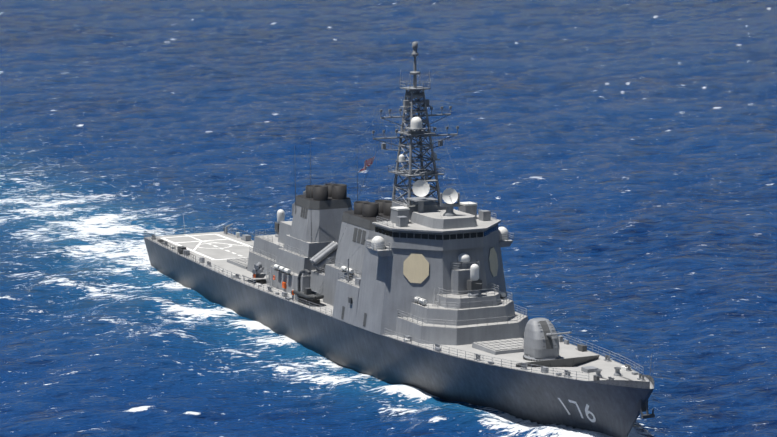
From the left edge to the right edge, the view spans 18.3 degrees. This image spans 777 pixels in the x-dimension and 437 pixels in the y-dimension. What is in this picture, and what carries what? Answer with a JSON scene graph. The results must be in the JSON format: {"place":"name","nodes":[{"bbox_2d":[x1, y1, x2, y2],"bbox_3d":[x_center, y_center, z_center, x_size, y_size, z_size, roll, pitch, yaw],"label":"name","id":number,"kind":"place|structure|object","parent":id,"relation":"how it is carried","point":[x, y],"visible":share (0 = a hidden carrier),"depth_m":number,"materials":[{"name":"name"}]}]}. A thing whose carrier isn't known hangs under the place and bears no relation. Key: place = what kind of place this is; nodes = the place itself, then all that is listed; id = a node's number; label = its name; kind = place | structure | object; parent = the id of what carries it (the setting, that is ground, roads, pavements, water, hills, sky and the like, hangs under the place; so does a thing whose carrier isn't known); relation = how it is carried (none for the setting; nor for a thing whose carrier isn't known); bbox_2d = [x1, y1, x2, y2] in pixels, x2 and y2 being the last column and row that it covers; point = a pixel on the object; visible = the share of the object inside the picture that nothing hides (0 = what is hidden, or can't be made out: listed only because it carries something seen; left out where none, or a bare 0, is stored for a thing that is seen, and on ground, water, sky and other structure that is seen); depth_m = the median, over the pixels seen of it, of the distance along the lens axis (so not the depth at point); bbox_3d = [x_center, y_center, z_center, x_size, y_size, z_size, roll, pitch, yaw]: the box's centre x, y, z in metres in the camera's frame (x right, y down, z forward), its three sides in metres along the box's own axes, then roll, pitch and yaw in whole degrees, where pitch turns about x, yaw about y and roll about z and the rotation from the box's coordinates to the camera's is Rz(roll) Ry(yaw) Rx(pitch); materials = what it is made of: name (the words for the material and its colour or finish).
{"place":"outdoors","nodes":[
{"label":"outdoors","id":0,"kind":"place"},
{"bbox_2d":[0,0,776,436],"bbox_3d":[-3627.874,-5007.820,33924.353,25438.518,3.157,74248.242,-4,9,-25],"label":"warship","id":1,"kind":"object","parent":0,"point":[620,164],"depth_m":555.53,"materials":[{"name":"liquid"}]},
{"bbox_2d":[144,238,653,436],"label":"hull","id":2,"kind":"object","parent":1,"relation":"on","point":[533,396],"visible":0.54,"depth_m":332.41,"materials":[{"name":"grey metal"}]},
{"bbox_2d":[247,200,527,345],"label":"superstructure","id":3,"kind":"object","parent":2,"relation":"on","point":[409,251],"visible":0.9,"depth_m":339.43,"materials":[{"name":"grey metal"}]},
{"bbox_2d":[275,209,284,236],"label":"ciws","id":4,"kind":"object","parent":3,"relation":"on","point":[280,215],"visible":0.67,"depth_m":396.77,"materials":[{"name":"white paint"}]},
{"bbox_2d":[309,241,337,271],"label":"torpedo tubes","id":5,"kind":"object","parent":3,"relation":"on","point":[318,259],"visible":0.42,"depth_m":373.52,"materials":[{"name":"white paint"}]},
{"bbox_2d":[295,143,379,258],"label":"antennas","id":6,"kind":"object","parent":3,"relation":"on","point":[310,182],"visible":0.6,"depth_m":376.14,"materials":[{"name":"metal"}]},
{"bbox_2d":[358,156,374,172],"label":"ensign","id":7,"kind":"object","parent":6,"relation":"attached to","point":[367,162],"visible":0.94,"depth_m":350.89,"materials":[{"name":"white fabric"}]},
{"bbox_2d":[290,184,391,274],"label":"funnels","id":8,"kind":"object","parent":3,"relation":"on","point":[326,210],"visible":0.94,"depth_m":376.67,"materials":[{"name":"grey metal"}]},
{"bbox_2d":[372,42,458,211],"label":"mast","id":9,"kind":"object","parent":3,"relation":"on","point":[420,190],"visible":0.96,"depth_m":348.33,"materials":[{"name":"grey metal"}]},
{"bbox_2d":[440,188,459,215],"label":"radar dish","id":10,"kind":"object","parent":3,"relation":"on","point":[450,196],"visible":1,"depth_m":340.77,"materials":[{"name":"white paint"}]},
{"bbox_2d":[451,253,479,269],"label":"radar dome","id":11,"kind":"structure","parent":3,"relation":"on","point":[463,258],"depth_m":337.62,"materials":[{"name":"white paint"}]},
{"bbox_2d":[467,264,482,296],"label":"ciws","id":12,"kind":"object","parent":3,"relation":"on","point":[474,283],"visible":0.98,"depth_m":335.13,"materials":[{"name":"white paint"}]},
{"bbox_2d":[144,216,653,388],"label":"deck","id":13,"kind":"structure","parent":2,"relation":"on","point":[225,249],"depth_m":328.96,"materials":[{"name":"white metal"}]},
{"bbox_2d":[293,269,323,304],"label":"boat and davit","id":14,"kind":"object","parent":13,"relation":"on","point":[308,294],"visible":1,"depth_m":367.07,"materials":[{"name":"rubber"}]},
{"bbox_2d":[144,194,642,379],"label":"railings","id":15,"kind":"object","parent":13,"relation":"on","point":[356,271],"visible":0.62,"depth_m":338.67,"materials":[{"name":"grey metal"}]},
{"bbox_2d":[242,66,651,381],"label":"deck gear","id":16,"kind":"object","parent":13,"relation":"on","point":[284,270],"visible":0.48,"depth_m":358.83,"materials":[{"name":"white paint"}]},
{"bbox_2d":[252,262,263,276],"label":"starboard torpedo tubes","id":17,"kind":"object","parent":16,"relation":"on","point":[258,269],"visible":0.98,"depth_m":387.02},
{"bbox_2d":[523,318,571,360],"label":"gun","id":18,"kind":"object","parent":13,"relation":"on","point":[541,340],"visible":0.92,"depth_m":317.82,"materials":[{"name":"grey metal"}]},
{"bbox_2d":[558,398,596,422],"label":"hull number","id":19,"kind":"object","parent":2,"relation":"attached to","point":[588,413],"visible":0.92,"depth_m":305.77,"materials":[{"name":"white paint"}]},
{"bbox_2d":[637,399,654,418],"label":"bow anchor","id":20,"kind":"object","parent":2,"relation":"attached to","point":[642,407],"visible":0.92,"depth_m":296.27,"materials":[{"name":"grey metal"}]}
]}

